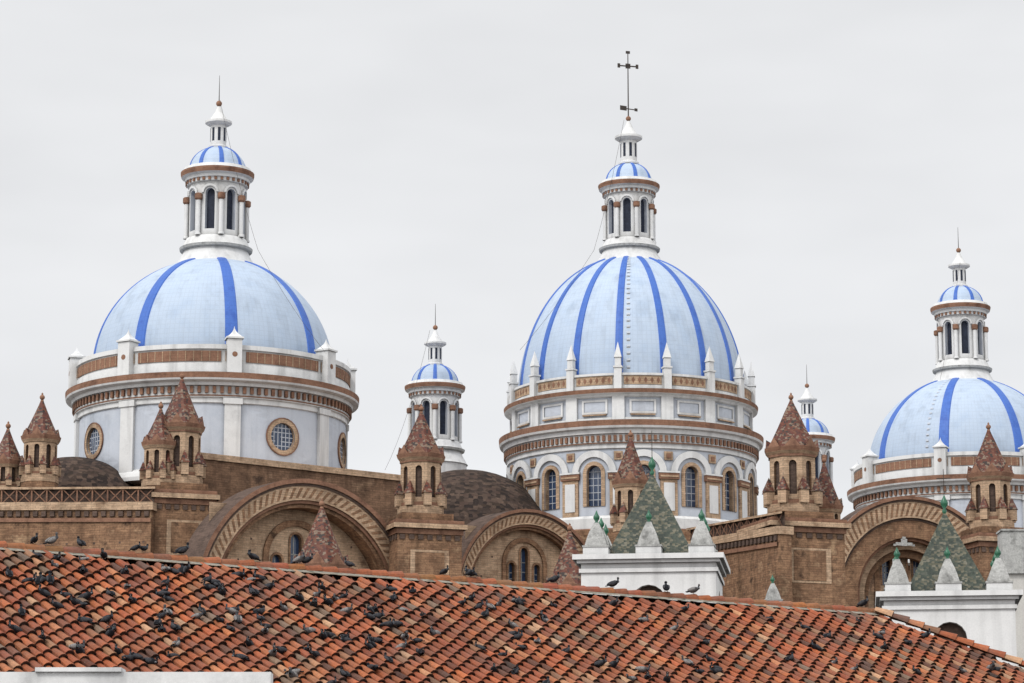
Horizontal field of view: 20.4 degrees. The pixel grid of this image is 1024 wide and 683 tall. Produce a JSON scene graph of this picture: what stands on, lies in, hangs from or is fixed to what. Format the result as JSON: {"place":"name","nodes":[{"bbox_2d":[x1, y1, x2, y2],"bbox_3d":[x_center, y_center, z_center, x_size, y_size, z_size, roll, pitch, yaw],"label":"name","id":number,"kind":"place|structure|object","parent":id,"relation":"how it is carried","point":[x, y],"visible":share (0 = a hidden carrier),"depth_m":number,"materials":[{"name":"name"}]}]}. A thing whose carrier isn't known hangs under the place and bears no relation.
{"place":"outdoors","nodes":[
{"label":"outdoors","id":0,"kind":"place"},
{"bbox_2d":[0,667,272,682],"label":"parapet wall","id":1,"kind":"structure","parent":0,"point":[80,675],"depth_m":39.64,"materials":[{"name":"white paint"}]},
{"bbox_2d":[183,479,393,578],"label":"arch","id":2,"kind":"structure","parent":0,"point":[273,522],"depth_m":177.05,"materials":[{"name":"brick"}]},
{"bbox_2d":[201,452,400,522],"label":"nave wall","id":3,"kind":"structure","parent":0,"point":[227,476],"depth_m":185.79,"materials":[{"name":"brick"}]},
{"bbox_2d":[0,0,1023,518],"label":"sky","id":4,"kind":"structure","parent":0,"point":[820,168],"materials":[{"name":"white"}]},
{"bbox_2d":[499,51,763,543],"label":"domed tower","id":5,"kind":"structure","parent":0,"point":[633,333],"depth_m":199.39,"materials":[{"name":"blue paint"}]},
{"bbox_2d":[520,122,623,349],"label":"lightning cable","id":6,"kind":"object","parent":5,"relation":"attached to","point":[595,244],"visible":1,"depth_m":205.24,"materials":[{"name":"metal"}]},
{"bbox_2d":[764,575,789,608],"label":"pinnacle","id":7,"kind":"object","parent":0,"point":[772,594],"depth_m":99.96,"materials":[{"name":"white paint"}]},
{"bbox_2d":[842,496,968,614],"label":"brick arch","id":8,"kind":"structure","parent":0,"point":[878,532],"depth_m":200.78,"materials":[{"name":"brick"}]},
{"bbox_2d":[847,240,1023,590],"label":"domed tower","id":9,"kind":"structure","parent":0,"point":[926,435],"depth_m":237.38,"materials":[{"name":"blue tile"}]},
{"label":"ground","id":10,"kind":"structure","parent":0,"visible":0},
{"bbox_2d":[0,421,22,486],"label":"turret","id":11,"kind":"object","parent":10,"relation":"on","point":[10,458],"visible":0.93,"depth_m":180.67,"materials":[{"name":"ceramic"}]},
{"bbox_2d":[18,392,61,486],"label":"turret","id":12,"kind":"object","parent":10,"relation":"on","point":[39,465],"visible":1,"depth_m":180.23,"materials":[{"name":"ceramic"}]},
{"bbox_2d":[0,487,156,560],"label":"apse wall","id":13,"kind":"structure","parent":10,"relation":"on","point":[116,518],"depth_m":177.29,"materials":[{"name":"brick"}]},
{"bbox_2d":[57,457,134,486],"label":"small dome","id":14,"kind":"structure","parent":10,"relation":"on","point":[81,472],"depth_m":185.40,"materials":[{"name":"brick"}]},
{"bbox_2d":[139,402,177,503],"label":"brick turret","id":15,"kind":"object","parent":10,"relation":"on","point":[158,442],"visible":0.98,"depth_m":178.38,"materials":[{"name":"brick"}]},
{"bbox_2d":[151,372,219,562],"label":"brick turret","id":16,"kind":"object","parent":10,"relation":"on","point":[179,519],"visible":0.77,"depth_m":178.14,"materials":[{"name":"brick"}]},
{"bbox_2d":[65,76,358,486],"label":"domed tower","id":17,"kind":"structure","parent":10,"relation":"on","point":[213,317],"depth_m":189.71,"materials":[{"name":"blue paint"}]},
{"bbox_2d":[220,102,324,351],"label":"lightning cable","id":18,"kind":"object","parent":17,"relation":"attached to","point":[255,241],"visible":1,"depth_m":195.00,"materials":[{"name":"metal"}]},
{"bbox_2d":[294,499,348,575],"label":"spire","id":19,"kind":"structure","parent":10,"relation":"on","point":[321,545],"depth_m":166.02,"materials":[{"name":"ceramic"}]},
{"bbox_2d":[385,404,467,581],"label":"brick turret","id":20,"kind":"object","parent":10,"relation":"on","point":[428,533],"visible":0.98,"depth_m":179.69,"materials":[{"name":"brick"}]},
{"bbox_2d":[405,304,467,471],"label":"turret","id":21,"kind":"object","parent":10,"relation":"on","point":[439,388],"visible":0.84,"depth_m":216.68,"materials":[{"name":"white paint"}]},
{"bbox_2d":[441,469,540,524],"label":"small dome","id":22,"kind":"structure","parent":10,"relation":"on","point":[473,495],"depth_m":196.85,"materials":[{"name":"tile"}]},
{"bbox_2d":[0,541,1023,682],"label":"tile roof","id":23,"kind":"structure","parent":10,"relation":"on","point":[749,643],"depth_m":61.00,"materials":[{"name":"tile"}]},
{"bbox_2d":[5,566,12,576],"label":"pigeon","id":24,"kind":"object","parent":23,"relation":"on","point":[8,573],"visible":1,"depth_m":56.56,"materials":[{"name":"grey"}]},
{"bbox_2d":[8,620,22,632],"bbox_3d":[-9.406,5.413,53.901,0.335,0.256,0.162,12,-21,-33],"label":"pigeon","id":25,"kind":"object","parent":23,"relation":"on","point":[16,628],"visible":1,"depth_m":53.83,"materials":[{"name":"grey"}]},
{"bbox_2d":[18,604,25,615],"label":"pigeon","id":26,"kind":"object","parent":23,"relation":"on","point":[21,610],"visible":1,"depth_m":54.76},
{"bbox_2d":[21,574,34,582],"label":"pigeon","id":27,"kind":"object","parent":23,"relation":"on","point":[31,579],"visible":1,"depth_m":56.48,"materials":[{"name":"grey"}]},
{"bbox_2d":[30,533,37,543],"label":"pigeon","id":28,"kind":"object","parent":23,"relation":"on","point":[34,539],"visible":1,"depth_m":58.70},
{"bbox_2d":[35,572,43,584],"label":"pigeon","id":29,"kind":"object","parent":23,"relation":"on","point":[39,579],"visible":0.98,"depth_m":56.66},
{"bbox_2d":[38,584,51,597],"bbox_3d":[-9.203,4.931,56.104,0.342,0.262,0.166,12,-9,-30],"label":"pigeon","id":30,"kind":"object","parent":23,"relation":"on","point":[45,593],"visible":1,"depth_m":56.03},
{"bbox_2d":[43,532,57,544],"bbox_3d":[-9.549,4.079,58.958,0.348,0.266,0.168,6,-10,-44],"label":"pigeon","id":31,"kind":"object","parent":23,"relation":"on","point":[51,540],"visible":1,"depth_m":58.92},
{"bbox_2d":[46,570,54,583],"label":"pigeon","id":32,"kind":"object","parent":23,"relation":"on","point":[50,578],"visible":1,"depth_m":56.85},
{"bbox_2d":[51,598,65,609],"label":"pigeon","id":33,"kind":"object","parent":23,"relation":"on","point":[57,605],"visible":1,"depth_m":55.62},
{"bbox_2d":[69,594,85,606],"bbox_3d":[-8.586,5.105,56.114,0.350,0.268,0.169,3,-3,-39],"label":"pigeon","id":34,"kind":"object","parent":23,"relation":"on","point":[74,601],"visible":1,"depth_m":56.03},
{"bbox_2d":[69,640,85,649],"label":"pigeon","id":35,"kind":"object","parent":23,"relation":"on","point":[71,646],"visible":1,"depth_m":53.87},
{"bbox_2d":[75,641,84,653],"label":"pigeon","id":36,"kind":"object","parent":23,"relation":"on","point":[78,649],"visible":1,"depth_m":53.66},
{"bbox_2d":[77,536,86,546],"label":"pigeon","id":37,"kind":"object","parent":23,"relation":"on","point":[81,543],"visible":1,"depth_m":59.28,"materials":[{"name":"grey"}]},
{"bbox_2d":[77,587,92,599],"bbox_3d":[-8.498,5.024,56.589,0.361,0.277,0.175,-1,-5,4],"label":"pigeon","id":38,"kind":"object","parent":23,"relation":"on","point":[86,595],"visible":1,"depth_m":56.52,"materials":[{"name":"grey"}]},
{"bbox_2d":[77,613,94,623],"bbox_3d":[-8.301,5.394,55.354,0.369,0.219,0.174,-1,-9,21],"label":"pigeon","id":39,"kind":"object","parent":23,"relation":"on","point":[84,619],"visible":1,"depth_m":55.30,"materials":[{"name":"grey"}]},
{"bbox_2d":[100,548,107,558],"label":"pigeon","id":40,"kind":"object","parent":23,"relation":"on","point":[103,555],"visible":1,"depth_m":59.17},
{"bbox_2d":[98,610,112,622],"bbox_3d":[-7.962,5.396,55.721,0.333,0.255,0.161,1,-7,-26],"label":"pigeon","id":41,"kind":"object","parent":23,"relation":"on","point":[106,618],"visible":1,"depth_m":55.67,"materials":[{"name":"grey"}]},
{"bbox_2d":[105,624,114,637],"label":"pigeon","id":42,"kind":"object","parent":23,"relation":"on","point":[110,633],"visible":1,"depth_m":55.01,"materials":[{"name":"grey"}]},
{"bbox_2d":[120,565,128,573],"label":"pigeon","id":43,"kind":"object","parent":23,"relation":"on","point":[123,571],"visible":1,"depth_m":58.52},
{"bbox_2d":[121,652,134,660],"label":"pigeon","id":44,"kind":"object","parent":23,"relation":"on","point":[129,657],"visible":1,"depth_m":54.07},
{"bbox_2d":[128,593,136,603],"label":"pigeon","id":45,"kind":"object","parent":23,"relation":"on","point":[133,600],"visible":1,"depth_m":57.06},
{"bbox_2d":[129,649,144,659],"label":"pigeon","id":46,"kind":"object","parent":23,"relation":"on","point":[137,656],"visible":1,"depth_m":54.22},
{"bbox_2d":[142,656,158,664],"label":"pigeon","id":47,"kind":"object","parent":23,"relation":"on","point":[147,660],"visible":1,"depth_m":54.20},
{"bbox_2d":[157,623,165,632],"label":"pigeon","id":48,"kind":"object","parent":23,"relation":"on","point":[160,628],"visible":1,"depth_m":55.92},
{"bbox_2d":[154,589,172,597],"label":"pigeon","id":49,"kind":"object","parent":23,"relation":"on","point":[159,593],"visible":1,"depth_m":57.93,"materials":[{"name":"grey"}]},
{"bbox_2d":[161,564,170,572],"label":"pigeon","id":50,"kind":"object","parent":23,"relation":"on","point":[164,569],"visible":1,"depth_m":59.41,"materials":[{"name":"grey"}]},
{"bbox_2d":[163,604,172,614],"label":"pigeon","id":51,"kind":"object","parent":23,"relation":"on","point":[169,612],"visible":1,"depth_m":57.00,"materials":[{"name":"grey"}]},
{"bbox_2d":[163,593,176,601],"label":"pigeon","id":52,"kind":"object","parent":23,"relation":"on","point":[167,598],"visible":1,"depth_m":57.76,"materials":[{"name":"grey"}]},
{"bbox_2d":[170,620,180,631],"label":"pigeon","id":53,"kind":"object","parent":23,"relation":"on","point":[175,627],"visible":1,"depth_m":56.27,"materials":[{"name":"grey"}]},
{"bbox_2d":[171,637,179,646],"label":"pigeon","id":54,"kind":"object","parent":23,"relation":"on","point":[177,643],"visible":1,"depth_m":55.49,"materials":[{"name":"grey"}]},
{"bbox_2d":[174,542,188,554],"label":"pigeon","id":55,"kind":"object","parent":23,"relation":"on","point":[182,550],"visible":1,"depth_m":60.60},
{"bbox_2d":[191,609,202,618],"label":"pigeon","id":56,"kind":"object","parent":23,"relation":"on","point":[198,615],"visible":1,"depth_m":57.28,"materials":[{"name":"grey"}]},
{"bbox_2d":[201,573,211,581],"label":"pigeon","id":57,"kind":"object","parent":23,"relation":"on","point":[208,578],"visible":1,"depth_m":59.52,"materials":[{"name":"grey"}]},
{"bbox_2d":[203,581,217,590],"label":"pigeon","id":58,"kind":"object","parent":23,"relation":"on","point":[208,587],"visible":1,"depth_m":59.12,"materials":[{"name":"grey"}]},
{"bbox_2d":[225,603,235,614],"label":"pigeon","id":59,"kind":"object","parent":23,"relation":"on","point":[231,610],"visible":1,"depth_m":58.12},
{"bbox_2d":[233,610,241,622],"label":"pigeon","id":60,"kind":"object","parent":23,"relation":"on","point":[237,618],"visible":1,"depth_m":57.71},
{"bbox_2d":[231,568,244,576],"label":"pigeon","id":61,"kind":"object","parent":23,"relation":"on","point":[239,573],"visible":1,"depth_m":60.39,"materials":[{"name":"grey"}]},
{"bbox_2d":[232,650,249,660],"bbox_3d":[-5.325,6.167,55.820,0.372,0.221,0.175,1,-18,5],"label":"pigeon","id":62,"kind":"object","parent":23,"relation":"on","point":[243,657],"visible":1,"depth_m":55.75,"materials":[{"name":"grey"}]},
{"bbox_2d":[246,636,253,646],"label":"pigeon","id":63,"kind":"object","parent":23,"relation":"on","point":[249,642],"visible":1,"depth_m":56.59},
{"bbox_2d":[248,584,259,594],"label":"pigeon","id":64,"kind":"object","parent":23,"relation":"on","point":[253,590],"visible":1,"depth_m":59.58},
{"bbox_2d":[252,605,264,614],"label":"pigeon","id":65,"kind":"object","parent":23,"relation":"on","point":[260,611],"visible":1,"depth_m":58.57,"materials":[{"name":"grey"}]},
{"bbox_2d":[253,570,265,579],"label":"pigeon","id":66,"kind":"object","parent":23,"relation":"on","point":[262,577],"visible":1,"depth_m":60.56,"materials":[{"name":"grey"}]},
{"bbox_2d":[268,645,276,656],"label":"pigeon","id":67,"kind":"object","parent":23,"relation":"on","point":[273,652],"visible":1,"depth_m":56.40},
{"bbox_2d":[273,642,286,652],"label":"pigeon","id":68,"kind":"object","parent":23,"relation":"on","point":[282,650],"visible":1,"depth_m":56.79,"materials":[{"name":"grey"}]},
{"bbox_2d":[279,601,287,611],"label":"pigeon","id":69,"kind":"object","parent":23,"relation":"on","point":[284,608],"visible":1,"depth_m":59.15,"materials":[{"name":"grey"}]},
{"bbox_2d":[288,667,297,677],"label":"pigeon","id":70,"kind":"object","parent":23,"relation":"on","point":[291,673],"visible":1,"depth_m":55.55,"materials":[{"name":"grey"}]},
{"bbox_2d":[291,552,304,563],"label":"pigeon","id":71,"kind":"object","parent":23,"relation":"on","point":[298,559],"visible":1,"depth_m":62.25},
{"bbox_2d":[295,589,303,601],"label":"pigeon","id":72,"kind":"object","parent":23,"relation":"on","point":[299,597],"visible":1,"depth_m":59.94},
{"bbox_2d":[302,553,312,563],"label":"pigeon","id":73,"kind":"object","parent":23,"relation":"on","point":[307,559],"visible":1,"depth_m":62.32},
{"bbox_2d":[303,624,317,633],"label":"pigeon","id":74,"kind":"object","parent":23,"relation":"on","point":[308,630],"visible":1,"depth_m":58.32,"materials":[{"name":"grey"}]},
{"bbox_2d":[309,647,319,658],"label":"pigeon","id":75,"kind":"object","parent":23,"relation":"on","point":[315,653],"visible":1,"depth_m":57.02,"materials":[{"name":"grey"}]},
{"bbox_2d":[323,594,333,605],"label":"pigeon","id":76,"kind":"object","parent":23,"relation":"on","point":[328,601],"visible":1,"depth_m":60.27,"materials":[{"name":"grey"}]},
{"bbox_2d":[340,667,350,676],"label":"pigeon","id":77,"kind":"object","parent":23,"relation":"on","point":[344,673],"visible":1,"depth_m":56.49,"materials":[{"name":"grey"}]},
{"bbox_2d":[340,603,353,612],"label":"pigeon","id":78,"kind":"object","parent":23,"relation":"on","point":[347,609],"visible":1,"depth_m":60.09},
{"bbox_2d":[344,558,355,567],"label":"pigeon","id":79,"kind":"object","parent":23,"relation":"on","point":[349,564],"visible":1,"depth_m":62.94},
{"bbox_2d":[363,609,375,619],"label":"pigeon","id":80,"kind":"object","parent":23,"relation":"on","point":[370,616],"visible":1,"depth_m":60.16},
{"bbox_2d":[367,663,379,670],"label":"pigeon","id":81,"kind":"object","parent":23,"relation":"on","point":[372,666],"visible":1,"depth_m":57.29,"materials":[{"name":"grey"}]},
{"bbox_2d":[369,634,383,642],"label":"pigeon","id":82,"kind":"object","parent":23,"relation":"on","point":[376,639],"visible":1,"depth_m":58.90,"materials":[{"name":"grey"}]},
{"bbox_2d":[373,609,384,618],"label":"pigeon","id":83,"kind":"object","parent":23,"relation":"on","point":[379,615],"visible":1,"depth_m":60.39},
{"bbox_2d":[378,618,394,626],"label":"pigeon","id":84,"kind":"object","parent":23,"relation":"on","point":[389,623],"visible":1,"depth_m":59.96,"materials":[{"name":"grey"}]},
{"bbox_2d":[384,652,393,662],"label":"pigeon","id":85,"kind":"object","parent":23,"relation":"on","point":[389,659],"visible":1,"depth_m":57.98,"materials":[{"name":"grey"}]},
{"bbox_2d":[401,631,408,641],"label":"pigeon","id":86,"kind":"object","parent":23,"relation":"on","point":[405,636],"visible":0.98,"depth_m":59.47,"materials":[{"name":"grey"}]},
{"bbox_2d":[416,647,424,654],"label":"pigeon","id":87,"kind":"object","parent":23,"relation":"on","point":[420,650],"visible":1,"depth_m":58.94,"materials":[{"name":"grey"}]},
{"bbox_2d":[429,626,441,635],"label":"pigeon","id":88,"kind":"object","parent":23,"relation":"on","point":[432,632],"visible":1,"depth_m":60.33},
{"bbox_2d":[485,600,496,609],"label":"pigeon","id":89,"kind":"object","parent":23,"relation":"on","point":[490,606],"visible":1,"depth_m":63.09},
{"bbox_2d":[511,630,522,640],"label":"pigeon","id":90,"kind":"object","parent":23,"relation":"on","point":[517,636],"visible":1,"depth_m":61.60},
{"bbox_2d":[514,597,524,605],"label":"pigeon","id":91,"kind":"object","parent":23,"relation":"on","point":[518,602],"visible":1,"depth_m":63.91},
{"bbox_2d":[545,572,559,582],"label":"pigeon","id":92,"kind":"object","parent":23,"relation":"on","point":[555,578],"visible":1,"depth_m":66.04,"materials":[{"name":"grey"}]},
{"bbox_2d":[593,656,606,666],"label":"pigeon","id":93,"kind":"object","parent":23,"relation":"on","point":[600,663],"visible":1,"depth_m":61.40,"materials":[{"name":"grey"}]},
{"bbox_2d":[605,577,618,587],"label":"pigeon","id":94,"kind":"object","parent":23,"relation":"on","point":[612,584],"visible":1,"depth_m":66.98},
{"bbox_2d":[608,656,618,667],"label":"pigeon","id":95,"kind":"object","parent":23,"relation":"on","point":[614,664],"visible":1,"depth_m":61.60,"materials":[{"name":"grey"}]},
{"bbox_2d":[608,596,618,605],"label":"pigeon","id":96,"kind":"object","parent":23,"relation":"on","point":[614,602],"visible":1,"depth_m":65.73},
{"bbox_2d":[632,664,650,672],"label":"pigeon","id":97,"kind":"object","parent":23,"relation":"on","point":[642,669],"visible":1,"depth_m":61.80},
{"bbox_2d":[663,671,670,682],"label":"pigeon","id":98,"kind":"object","parent":23,"relation":"on","point":[667,678],"visible":1,"depth_m":61.62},
{"bbox_2d":[681,655,694,664],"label":"pigeon","id":99,"kind":"object","parent":23,"relation":"on","point":[688,662],"visible":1,"depth_m":63.19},
{"bbox_2d":[685,584,699,593],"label":"pigeon","id":100,"kind":"object","parent":23,"relation":"on","point":[693,590],"visible":1,"depth_m":68.33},
{"bbox_2d":[709,665,723,673],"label":"pigeon","id":101,"kind":"object","parent":23,"relation":"on","point":[715,670],"visible":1,"depth_m":63.21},
{"bbox_2d":[810,640,822,651],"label":"pigeon","id":102,"kind":"object","parent":23,"relation":"on","point":[816,646],"visible":1,"depth_m":66.90,"materials":[{"name":"grey"}]},
{"bbox_2d":[856,596,868,606],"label":"pigeon","id":103,"kind":"object","parent":23,"relation":"on","point":[863,602],"visible":1,"depth_m":71.34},
{"bbox_2d":[462,509,584,590],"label":"arched gable","id":104,"kind":"structure","parent":10,"relation":"on","point":[526,545],"depth_m":190.62,"materials":[{"name":"brick"}]},
{"bbox_2d":[546,523,580,592],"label":"spire","id":105,"kind":"structure","parent":10,"relation":"on","point":[567,568],"depth_m":167.88,"materials":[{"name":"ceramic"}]},
{"bbox_2d":[609,430,648,541],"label":"turret","id":106,"kind":"object","parent":10,"relation":"on","point":[630,478],"visible":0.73,"depth_m":180.77,"materials":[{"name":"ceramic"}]},
{"bbox_2d":[572,431,729,603],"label":"tower","id":107,"kind":"structure","parent":10,"relation":"on","point":[650,548],"depth_m":98.21,"materials":[{"name":"white paint"}]},
{"bbox_2d":[686,511,793,605],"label":"wall","id":108,"kind":"structure","parent":10,"relation":"on","point":[757,559],"depth_m":180.81,"materials":[{"name":"brick"}]},
{"bbox_2d":[737,393,851,612],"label":"turret","id":109,"kind":"object","parent":10,"relation":"on","point":[793,489],"visible":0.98,"depth_m":180.49,"materials":[{"name":"brick"}]},
{"bbox_2d":[797,364,834,483],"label":"turret","id":110,"kind":"object","parent":10,"relation":"on","point":[817,430],"visible":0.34,"depth_m":257.07,"materials":[{"name":"white paint"}]},
{"bbox_2d":[818,456,845,539],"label":"turret","id":111,"kind":"object","parent":10,"relation":"on","point":[832,503],"visible":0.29,"depth_m":184.80,"materials":[{"name":"brick"}]},
{"bbox_2d":[875,469,1022,665],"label":"tower","id":112,"kind":"structure","parent":10,"relation":"on","point":[947,588],"depth_m":97.98,"materials":[{"name":"white paint"}]},
{"bbox_2d":[960,422,1023,581],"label":"brick turret","id":113,"kind":"object","parent":10,"relation":"on","point":[991,509],"visible":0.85,"depth_m":186.43,"materials":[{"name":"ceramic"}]},
{"bbox_2d":[996,529,1023,668],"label":"wall","id":114,"kind":"structure","parent":10,"relation":"on","point":[1011,545],"depth_m":119.88,"materials":[{"name":"white paint"}]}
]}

